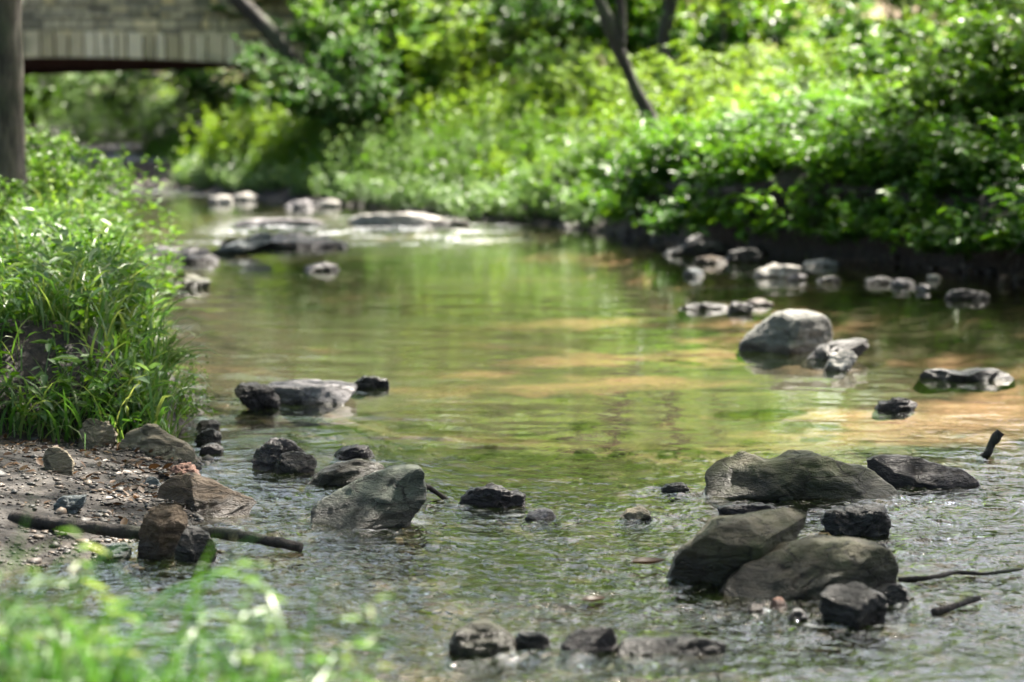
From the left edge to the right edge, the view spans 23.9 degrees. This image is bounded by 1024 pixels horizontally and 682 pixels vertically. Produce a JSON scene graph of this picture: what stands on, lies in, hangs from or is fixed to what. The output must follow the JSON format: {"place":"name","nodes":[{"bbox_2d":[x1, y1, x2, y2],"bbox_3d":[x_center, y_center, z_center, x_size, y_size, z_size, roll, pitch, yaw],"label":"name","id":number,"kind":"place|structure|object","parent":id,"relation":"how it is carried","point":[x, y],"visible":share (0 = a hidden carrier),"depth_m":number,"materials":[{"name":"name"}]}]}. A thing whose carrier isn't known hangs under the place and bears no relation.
{"place":"outdoors","nodes":[
{"label":"outdoors","id":0,"kind":"place"},
{"bbox_2d":[0,376,236,593],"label":"gravel","id":1,"kind":"structure","parent":0,"point":[37,561],"depth_m":8.89,"materials":[{"name":"grey gravel"}]},
{"bbox_2d":[0,0,1023,681],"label":"ground","id":2,"kind":"structure","parent":0,"point":[598,434],"depth_m":10.75,"materials":[{"name":"soil"}]},
{"bbox_2d":[0,0,27,206],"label":"tree","id":3,"kind":"object","parent":2,"relation":"on","point":[12,145],"visible":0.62,"depth_m":17.11,"materials":[{"name":"brown plant"}]},
{"bbox_2d":[24,73,92,138],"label":"shrub","id":4,"kind":"object","parent":2,"relation":"on","point":[41,98],"visible":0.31,"depth_m":57.85,"materials":[{"name":"green plant"}]},
{"bbox_2d":[0,551,139,681],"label":"weeds","id":5,"kind":"object","parent":2,"relation":"on","point":[36,580],"visible":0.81,"depth_m":4.06,"materials":[{"name":"green plant"}]},
{"bbox_2d":[24,73,125,141],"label":"shrub","id":6,"kind":"object","parent":2,"relation":"on","point":[85,91],"visible":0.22,"depth_m":59.89,"materials":[{"name":"green plant"}]},
{"bbox_2d":[26,128,123,211],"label":"shrub","id":7,"kind":"object","parent":2,"relation":"on","point":[56,164],"visible":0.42,"depth_m":17.90,"materials":[{"name":"green plant"}]},
{"bbox_2d":[32,93,119,146],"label":"weeds","id":8,"kind":"object","parent":2,"relation":"on","point":[79,136],"visible":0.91,"depth_m":55.70,"materials":[{"name":"green plant"}]},
{"bbox_2d":[29,517,143,681],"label":"weeds","id":9,"kind":"object","parent":2,"relation":"on","point":[84,580],"visible":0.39,"depth_m":4.53,"materials":[{"name":"green plant"}]},
{"bbox_2d":[0,174,182,441],"bbox_3d":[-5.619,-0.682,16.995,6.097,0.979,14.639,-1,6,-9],"label":"undergrowth","id":10,"kind":"object","parent":2,"relation":"on","point":[134,300],"visible":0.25,"depth_m":10.95,"materials":[{"name":"green plant"}]},
{"bbox_2d":[0,420,186,541],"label":"leaf litter","id":11,"kind":"object","parent":2,"relation":"on","point":[39,461],"visible":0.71,"depth_m":9.59,"materials":[{"name":"brown plant"}]},
{"bbox_2d":[26,142,168,161],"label":"gravel","id":12,"kind":"structure","parent":2,"relation":"on","point":[134,155],"depth_m":50.14,"materials":[{"name":"grey gravel"}]},
{"bbox_2d":[78,418,117,447],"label":"stone","id":13,"kind":"object","parent":2,"relation":"on","point":[100,433],"visible":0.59,"depth_m":10.22,"materials":[{"name":"grey stone"}]},
{"bbox_2d":[36,143,183,252],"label":"weeds","id":14,"kind":"object","parent":2,"relation":"on","point":[136,220],"visible":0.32,"depth_m":19.06,"materials":[{"name":"green plant"}]},
{"bbox_2d":[0,176,223,444],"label":"grass","id":15,"kind":"structure","parent":2,"relation":"on","point":[111,335],"depth_m":10.90,"materials":[{"name":"green plant"}]},
{"bbox_2d":[69,92,158,145],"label":"weeds","id":16,"kind":"object","parent":2,"relation":"on","point":[116,128],"visible":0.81,"depth_m":56.61,"materials":[{"name":"green plant"}]},
{"bbox_2d":[78,214,186,297],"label":"weeds","id":17,"kind":"object","parent":2,"relation":"on","point":[169,283],"visible":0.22,"depth_m":15.46,"materials":[{"name":"green plant"}]},
{"bbox_2d":[72,69,225,138],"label":"shrub","id":18,"kind":"object","parent":2,"relation":"on","point":[111,95],"visible":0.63,"depth_m":61.15,"materials":[{"name":"green plant"}]},
{"bbox_2d":[116,424,197,461],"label":"boulder","id":19,"kind":"object","parent":2,"relation":"on","point":[159,441],"visible":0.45,"depth_m":10.11,"materials":[{"name":"beige stone"}]},
{"bbox_2d":[137,503,187,571],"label":"boulder","id":20,"kind":"object","parent":2,"relation":"on","point":[162,528],"visible":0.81,"depth_m":8.08,"materials":[{"name":"brown stone"}]},
{"bbox_2d":[128,89,208,143],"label":"weeds","id":21,"kind":"object","parent":2,"relation":"on","point":[161,117],"visible":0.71,"depth_m":57.47,"materials":[{"name":"green plant"}]},
{"bbox_2d":[21,0,333,75],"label":"stone bridge","id":22,"kind":"structure","parent":2,"relation":"on","point":[82,36],"depth_m":46.69,"materials":[{"name":"concrete"}]},
{"bbox_2d":[163,345,217,423],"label":"weeds","id":23,"kind":"object","parent":2,"relation":"on","point":[182,401],"visible":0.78,"depth_m":11.37,"materials":[{"name":"green plant"}]},
{"bbox_2d":[121,68,280,123],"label":"shrub","id":24,"kind":"object","parent":2,"relation":"on","point":[201,83],"visible":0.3,"depth_m":59.03,"materials":[{"name":"green plant"}]},
{"bbox_2d":[156,472,256,525],"bbox_3d":[-1.138,0.595,8.954,0.384,0.213,0.223,0,6,0],"label":"boulder","id":25,"kind":"object","parent":2,"relation":"on","point":[208,497],"visible":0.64,"depth_m":8.92,"materials":[{"name":"brown stone"}]},
{"bbox_2d":[172,102,248,172],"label":"weeds","id":26,"kind":"object","parent":2,"relation":"on","point":[216,140],"visible":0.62,"depth_m":42.23,"materials":[{"name":"green plant"}]},
{"bbox_2d":[0,477,463,681],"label":"grass","id":27,"kind":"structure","parent":2,"relation":"on","point":[55,673],"depth_m":4.15,"materials":[{"name":"green plant"}]},
{"bbox_2d":[215,79,288,156],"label":"shrub","id":28,"kind":"object","parent":2,"relation":"on","point":[238,124],"visible":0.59,"depth_m":41.20,"materials":[{"name":"green plant"}]},
{"bbox_2d":[234,382,279,417],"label":"stone","id":29,"kind":"object","parent":2,"relation":"on","point":[254,395],"visible":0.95,"depth_m":11.99,"materials":[{"name":"grey stone"}]},
{"bbox_2d":[210,535,310,681],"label":"weeds","id":30,"kind":"object","parent":2,"relation":"on","point":[252,657],"visible":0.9,"depth_m":4.28,"materials":[{"name":"green plant"}]},
{"bbox_2d":[216,101,318,178],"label":"weeds","id":31,"kind":"object","parent":2,"relation":"on","point":[262,150],"visible":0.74,"depth_m":39.77,"materials":[{"name":"green plant"}]},
{"bbox_2d":[228,0,316,121],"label":"tree","id":32,"kind":"object","parent":2,"relation":"on","point":[263,25],"visible":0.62,"depth_m":42.06,"materials":[{"name":"brown plant"}]},
{"bbox_2d":[267,379,356,418],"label":"slab stone","id":33,"kind":"object","parent":2,"relation":"on","point":[312,392],"visible":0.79,"depth_m":12.18,"materials":[{"name":"grey stone"}]},
{"bbox_2d":[264,0,389,81],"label":"shrub","id":34,"kind":"object","parent":2,"relation":"on","point":[297,31],"visible":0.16,"depth_m":42.58,"materials":[{"name":"green plant"}]},
{"bbox_2d":[230,0,446,138],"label":"shrub","id":35,"kind":"object","parent":2,"relation":"on","point":[347,62],"visible":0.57,"depth_m":39.35,"materials":[{"name":"green plant"}]},
{"bbox_2d":[304,458,385,498],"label":"slab stone","id":36,"kind":"object","parent":2,"relation":"on","point":[341,474],"visible":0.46,"depth_m":9.59,"materials":[{"name":"grey stone"}]},
{"bbox_2d":[299,589,397,681],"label":"weeds","id":37,"kind":"object","parent":2,"relation":"on","point":[346,656],"visible":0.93,"depth_m":4.38,"materials":[{"name":"green plant"}]},
{"bbox_2d":[320,120,390,185],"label":"weeds","id":38,"kind":"object","parent":2,"relation":"on","point":[343,159],"visible":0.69,"depth_m":37.02,"materials":[{"name":"green plant"}]},
{"bbox_2d":[278,34,447,150],"bbox_3d":[-2.335,-3.933,38.429,2.501,1.868,2.823,3,7,16],"label":"shrub","id":39,"kind":"object","parent":2,"relation":"on","point":[352,106],"visible":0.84,"depth_m":38.10,"materials":[{"name":"green plant"}]},
{"bbox_2d":[311,464,426,553],"bbox_3d":[-0.516,0.595,8.678,0.421,0.290,0.297,0,6,0],"label":"boulder","id":40,"kind":"object","parent":2,"relation":"on","point":[393,497],"visible":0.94,"depth_m":8.64,"materials":[{"name":"grey stone"}]},
{"bbox_2d":[290,0,486,95],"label":"shrub","id":41,"kind":"object","parent":2,"relation":"on","point":[324,31],"visible":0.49,"depth_m":39.58,"materials":[{"name":"green plant"}]},
{"bbox_2d":[366,113,446,185],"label":"weeds","id":42,"kind":"object","parent":2,"relation":"on","point":[396,164],"visible":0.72,"depth_m":35.73,"materials":[{"name":"green plant"}]},
{"bbox_2d":[154,87,659,227],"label":"undergrowth","id":43,"kind":"object","parent":2,"relation":"on","point":[475,197],"visible":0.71,"depth_m":34.92,"materials":[{"name":"green plant"}]},
{"bbox_2d":[403,109,489,181],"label":"weeds","id":44,"kind":"object","parent":2,"relation":"on","point":[442,153],"visible":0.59,"depth_m":34.84,"materials":[{"name":"green plant"}]},
{"bbox_2d":[367,0,561,101],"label":"shrub","id":45,"kind":"object","parent":2,"relation":"on","point":[443,52],"visible":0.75,"depth_m":38.94,"materials":[{"name":"green plant"}]},
{"bbox_2d":[446,113,520,179],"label":"weeds","id":46,"kind":"object","parent":2,"relation":"on","point":[476,149],"visible":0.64,"depth_m":33.80,"materials":[{"name":"green plant"}]},
{"bbox_2d":[425,0,605,86],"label":"shrub","id":47,"kind":"object","parent":2,"relation":"on","point":[510,19],"visible":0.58,"depth_m":39.09,"materials":[{"name":"green plant"}]},
{"bbox_2d":[462,101,601,182],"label":"weeds","id":48,"kind":"object","parent":2,"relation":"on","point":[524,147],"visible":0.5,"depth_m":32.54,"materials":[{"name":"green plant"}]},
{"bbox_2d":[528,118,617,196],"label":"weeds","id":49,"kind":"object","parent":2,"relation":"on","point":[571,166],"visible":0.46,"depth_m":30.69,"materials":[{"name":"green plant"}]},
{"bbox_2d":[131,3,1022,220],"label":"grass","id":50,"kind":"structure","parent":2,"relation":"on","point":[156,151],"depth_m":37.69,"materials":[{"name":"green plant"}]},
{"bbox_2d":[530,137,629,196],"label":"shrub","id":51,"kind":"object","parent":2,"relation":"on","point":[568,181],"visible":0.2,"depth_m":30.22,"materials":[{"name":"green plant"}]},
{"bbox_2d":[143,0,1023,209],"bbox_3d":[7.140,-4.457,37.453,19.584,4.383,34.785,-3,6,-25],"label":"undergrowth","id":52,"kind":"object","parent":2,"relation":"on","point":[172,139],"visible":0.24,"depth_m":36.05,"materials":[{"name":"green plant"}]},
{"bbox_2d":[501,28,673,125],"bbox_3d":[0.958,-3.870,35.693,2.536,1.465,1.837,5,8,42],"label":"shrub","id":53,"kind":"object","parent":2,"relation":"on","point":[534,49],"visible":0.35,"depth_m":35.61,"materials":[{"name":"green plant"}]},
{"bbox_2d":[536,46,660,126],"bbox_3d":[1.188,-3.427,33.801,1.623,1.392,1.683,-2,6,-20],"label":"shrub","id":54,"kind":"object","parent":2,"relation":"on","point":[598,90],"visible":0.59,"depth_m":33.64,"materials":[{"name":"green plant"}]},
{"bbox_2d":[560,0,692,71],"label":"shrub","id":55,"kind":"object","parent":2,"relation":"on","point":[635,17],"visible":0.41,"depth_m":39.24,"materials":[{"name":"green plant"}]},
{"bbox_2d":[593,0,666,141],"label":"tree","id":56,"kind":"object","parent":2,"relation":"on","point":[615,30],"visible":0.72,"depth_m":28.74,"materials":[{"name":"brown plant"}]},
{"bbox_2d":[652,0,677,100],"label":"tree","id":57,"kind":"object","parent":2,"relation":"on","point":[665,28],"visible":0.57,"depth_m":36.64,"materials":[{"name":"brown plant"}]},
{"bbox_2d":[592,45,751,128],"bbox_3d":[2.129,-3.212,31.763,1.883,1.348,1.937,-3,6,-26],"label":"shrub","id":58,"kind":"object","parent":2,"relation":"on","point":[671,73],"visible":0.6,"depth_m":31.59,"materials":[{"name":"green plant"}]},
{"bbox_2d":[642,99,757,168],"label":"shrub","id":59,"kind":"object","parent":2,"relation":"on","point":[667,149],"visible":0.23,"depth_m":26.31,"materials":[{"name":"green plant"}]},
{"bbox_2d":[630,0,773,86],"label":"shrub","id":60,"kind":"object","parent":2,"relation":"on","point":[708,36],"visible":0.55,"depth_m":37.52,"materials":[{"name":"green plant"}]},
{"bbox_2d":[629,0,810,80],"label":"tree","id":61,"kind":"object","parent":2,"relation":"on","point":[721,5],"visible":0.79,"depth_m":36.66,"materials":[{"name":"green plant"}]},
{"bbox_2d":[652,27,816,106],"bbox_3d":[3.078,-3.577,33.663,2.183,1.498,1.768,1,9,-18],"label":"shrub","id":62,"kind":"object","parent":2,"relation":"on","point":[774,72],"visible":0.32,"depth_m":33.74,"materials":[{"name":"green plant"}]},
{"bbox_2d":[712,0,808,64],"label":"shrub","id":63,"kind":"object","parent":2,"relation":"on","point":[754,8],"visible":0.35,"depth_m":39.67,"materials":[{"name":"green plant"}]},
{"bbox_2d":[705,85,859,146],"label":"shrub","id":64,"kind":"object","parent":2,"relation":"on","point":[813,110],"visible":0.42,"depth_m":25.13,"materials":[{"name":"green plant"}]},
{"bbox_2d":[548,106,1023,254],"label":"undergrowth","id":65,"kind":"object","parent":2,"relation":"on","point":[764,136],"visible":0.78,"depth_m":23.70,"materials":[{"name":"green plant"}]},
{"bbox_2d":[717,34,863,90],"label":"shrub","id":66,"kind":"object","parent":2,"relation":"on","point":[807,61],"visible":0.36,"depth_m":35.53,"materials":[{"name":"green plant"}]},
{"bbox_2d":[574,132,1023,259],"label":"undergrowth","id":67,"kind":"object","parent":2,"relation":"on","point":[662,220],"visible":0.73,"depth_m":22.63,"materials":[{"name":"green plant"}]},
{"bbox_2d":[590,165,1023,270],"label":"roots","id":68,"kind":"object","parent":2,"relation":"hanging from","point":[821,186],"visible":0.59,"depth_m":23.57,"materials":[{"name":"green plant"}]},
{"bbox_2d":[760,0,878,72],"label":"shrub","id":69,"kind":"object","parent":2,"relation":"on","point":[830,25],"visible":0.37,"depth_m":37.54,"materials":[{"name":"green plant"}]},
{"bbox_2d":[762,44,907,110],"bbox_3d":[3.668,-2.926,29.109,1.683,1.279,2.351,-6,8,-45],"label":"shrub","id":70,"kind":"object","parent":2,"relation":"on","point":[801,82],"visible":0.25,"depth_m":29.04,"materials":[{"name":"green plant"}]},
{"bbox_2d":[803,1,933,83],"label":"shrub","id":71,"kind":"object","parent":2,"relation":"on","point":[865,37],"visible":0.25,"depth_m":35.42,"materials":[{"name":"green plant"}]},
{"bbox_2d":[809,77,955,155],"bbox_3d":[3.702,-2.082,23.994,1.792,0.877,1.496,5,-2,24],"label":"shrub","id":72,"kind":"object","parent":2,"relation":"on","point":[843,127],"visible":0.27,"depth_m":23.88,"materials":[{"name":"green plant"}]},
{"bbox_2d":[857,18,968,103],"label":"shrub","id":73,"kind":"object","parent":2,"relation":"on","point":[868,53],"visible":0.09,"depth_m":32.83,"materials":[{"name":"green plant"}]},
{"bbox_2d":[825,0,1023,130],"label":"shrub","id":74,"kind":"object","parent":2,"relation":"on","point":[954,47],"visible":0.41,"depth_m":23.85,"materials":[{"name":"green plant"}]},
{"bbox_2d":[855,110,1021,189],"bbox_3d":[4.241,-1.747,22.551,1.814,0.814,1.355,-2,6,-17],"label":"shrub","id":75,"kind":"object","parent":2,"relation":"on","point":[894,148],"visible":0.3,"depth_m":22.64,"materials":[{"name":"green plant"}]},
{"bbox_2d":[878,0,1023,145],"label":"shrub","id":76,"kind":"object","parent":2,"relation":"on","point":[992,87],"visible":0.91,"depth_m":22.73,"materials":[{"name":"green plant"}]},
{"bbox_2d":[897,53,1023,135],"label":"shrub","id":77,"kind":"object","parent":2,"relation":"on","point":[915,79],"visible":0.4,"depth_m":22.95,"materials":[{"name":"green plant"}]},
{"bbox_2d":[931,112,1023,183],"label":"shrub","id":78,"kind":"object","parent":2,"relation":"on","point":[955,146],"visible":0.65,"depth_m":21.73,"materials":[{"name":"green plant"}]},
{"bbox_2d":[0,186,1023,681],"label":"water","id":79,"kind":"structure","parent":0,"point":[544,276],"depth_m":16.41,"materials":[{"name":"green liquid"}]},
{"bbox_2d":[7,511,303,551],"bbox_3d":[-1.230,0.651,8.224,1.073,0.099,0.179,1,6,11],"label":"log","id":80,"kind":"object","parent":79,"relation":"on","point":[121,531],"visible":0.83,"depth_m":8.20,"materials":[{"name":"brown wood"}]},
{"bbox_2d":[174,525,216,575],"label":"stone","id":81,"kind":"object","parent":79,"relation":"in","point":[195,544],"visible":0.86,"depth_m":7.98,"materials":[{"name":"grey stone"}]},
{"bbox_2d":[251,437,305,483],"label":"stone","id":82,"kind":"object","parent":79,"relation":"in","point":[266,455],"visible":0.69,"depth_m":9.99,"materials":[{"name":"grey stone"}]},
{"bbox_2d":[231,218,328,234],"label":"slab stone","id":83,"kind":"object","parent":79,"relation":"on","point":[279,221],"visible":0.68,"depth_m":30.22,"materials":[{"name":"grey stone"}]},
{"bbox_2d":[219,237,345,252],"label":"slab stone","id":84,"kind":"object","parent":79,"relation":"on","point":[287,242],"visible":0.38,"depth_m":25.43,"materials":[{"name":"grey stone"}]},
{"bbox_2d":[270,451,316,483],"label":"stone","id":85,"kind":"object","parent":79,"relation":"on","point":[289,463],"visible":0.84,"depth_m":9.91,"materials":[{"name":"grey stone"}]},
{"bbox_2d":[348,212,445,232],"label":"slab stone","id":86,"kind":"object","parent":79,"relation":"on","point":[411,219],"visible":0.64,"depth_m":29.95,"materials":[{"name":"grey stone"}]},
{"bbox_2d":[446,619,517,674],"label":"stone","id":87,"kind":"object","parent":79,"relation":"on","point":[481,638],"visible":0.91,"depth_m":6.60,"materials":[{"name":"grey stone"}]},
{"bbox_2d":[454,482,527,520],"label":"stone","id":88,"kind":"object","parent":79,"relation":"on","point":[492,495],"visible":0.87,"depth_m":9.09,"materials":[{"name":"grey stone"}]},
{"bbox_2d":[515,631,551,666],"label":"stone","id":89,"kind":"object","parent":79,"relation":"on","point":[530,642],"visible":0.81,"depth_m":6.68,"materials":[{"name":"grey stone"}]},
{"bbox_2d":[554,626,617,674],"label":"stone","id":90,"kind":"object","parent":79,"relation":"on","point":[595,640],"visible":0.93,"depth_m":6.62,"materials":[{"name":"grey stone"}]},
{"bbox_2d":[614,506,663,533],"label":"stone","id":91,"kind":"object","parent":79,"relation":"on","point":[635,514],"visible":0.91,"depth_m":8.79,"materials":[{"name":"grey stone"}]},
{"bbox_2d":[614,634,726,677],"bbox_3d":[0.436,0.864,6.657,0.314,0.109,0.145,0,6,0],"label":"slab stone","id":92,"kind":"object","parent":79,"relation":"on","point":[693,646],"visible":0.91,"depth_m":6.62,"materials":[{"name":"grey stone"}]},
{"bbox_2d":[663,234,725,255],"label":"boulder","id":93,"kind":"object","parent":79,"relation":"in","point":[697,244],"visible":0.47,"depth_m":24.16,"materials":[{"name":"stone"}]},
{"bbox_2d":[664,507,807,608],"bbox_3d":[0.695,0.690,7.688,0.386,0.314,0.311,4,7,36],"label":"boulder","id":94,"kind":"object","parent":79,"relation":"on","point":[716,552],"visible":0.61,"depth_m":7.59,"materials":[{"name":"grey stone"}]},
{"bbox_2d":[738,309,832,367],"bbox_3d":[1.670,-0.017,14.820,0.603,0.353,0.440,0,6,0],"label":"boulder","id":95,"kind":"object","parent":79,"relation":"on","point":[791,332],"visible":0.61,"depth_m":14.73,"materials":[{"name":"grey stone"}]},
{"bbox_2d":[711,534,898,638],"bbox_3d":[0.908,0.749,7.482,0.589,0.267,0.382,0,6,0],"label":"boulder","id":96,"kind":"object","parent":79,"relation":"on","point":[811,568],"visible":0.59,"depth_m":7.42,"materials":[{"name":"grey stone"}]},
{"bbox_2d":[704,449,906,528],"bbox_3d":[1.134,0.561,9.388,0.778,0.271,0.410,0,6,0],"label":"boulder","id":97,"kind":"object","parent":79,"relation":"on","point":[741,476],"visible":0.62,"depth_m":9.26,"materials":[{"name":"stone"}]},
{"bbox_2d":[802,338,868,369],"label":"slab stone","id":98,"kind":"object","parent":79,"relation":"on","point":[824,352],"visible":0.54,"depth_m":14.29,"materials":[{"name":"grey stone"}]},
{"bbox_2d":[818,581,887,643],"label":"stone","id":99,"kind":"object","parent":79,"relation":"on","point":[855,605],"visible":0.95,"depth_m":7.03,"materials":[{"name":"grey stone"}]},
{"bbox_2d":[820,503,891,546],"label":"stone","id":100,"kind":"object","parent":79,"relation":"on","point":[871,520],"visible":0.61,"depth_m":8.45,"materials":[{"name":"grey stone"}]},
{"bbox_2d":[871,397,917,420],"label":"stone","id":101,"kind":"object","parent":79,"relation":"on","point":[896,404],"visible":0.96,"depth_m":11.91,"materials":[{"name":"grey stone"}]},
{"bbox_2d":[866,454,988,504],"bbox_3d":[1.649,0.545,9.622,0.484,0.189,0.235,0,6,0],"label":"slab stone","id":102,"kind":"object","parent":79,"relation":"on","point":[917,474],"visible":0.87,"depth_m":9.55,"materials":[{"name":"grey stone"}]},
{"bbox_2d":[912,368,1014,393],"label":"slab stone","id":103,"kind":"object","parent":79,"relation":"on","point":[983,375],"visible":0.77,"depth_m":13.22,"materials":[{"name":"grey stone"}]},
{"bbox_2d":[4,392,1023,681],"bbox_3d":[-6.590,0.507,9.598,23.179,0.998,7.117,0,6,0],"label":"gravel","id":104,"kind":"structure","parent":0,"point":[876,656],"depth_m":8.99,"materials":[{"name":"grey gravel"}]},
{"bbox_2d":[134,171,1010,303],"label":"gravel","id":105,"kind":"structure","parent":0,"point":[760,249],"depth_m":30.25,"materials":[{"name":"grey gravel"}]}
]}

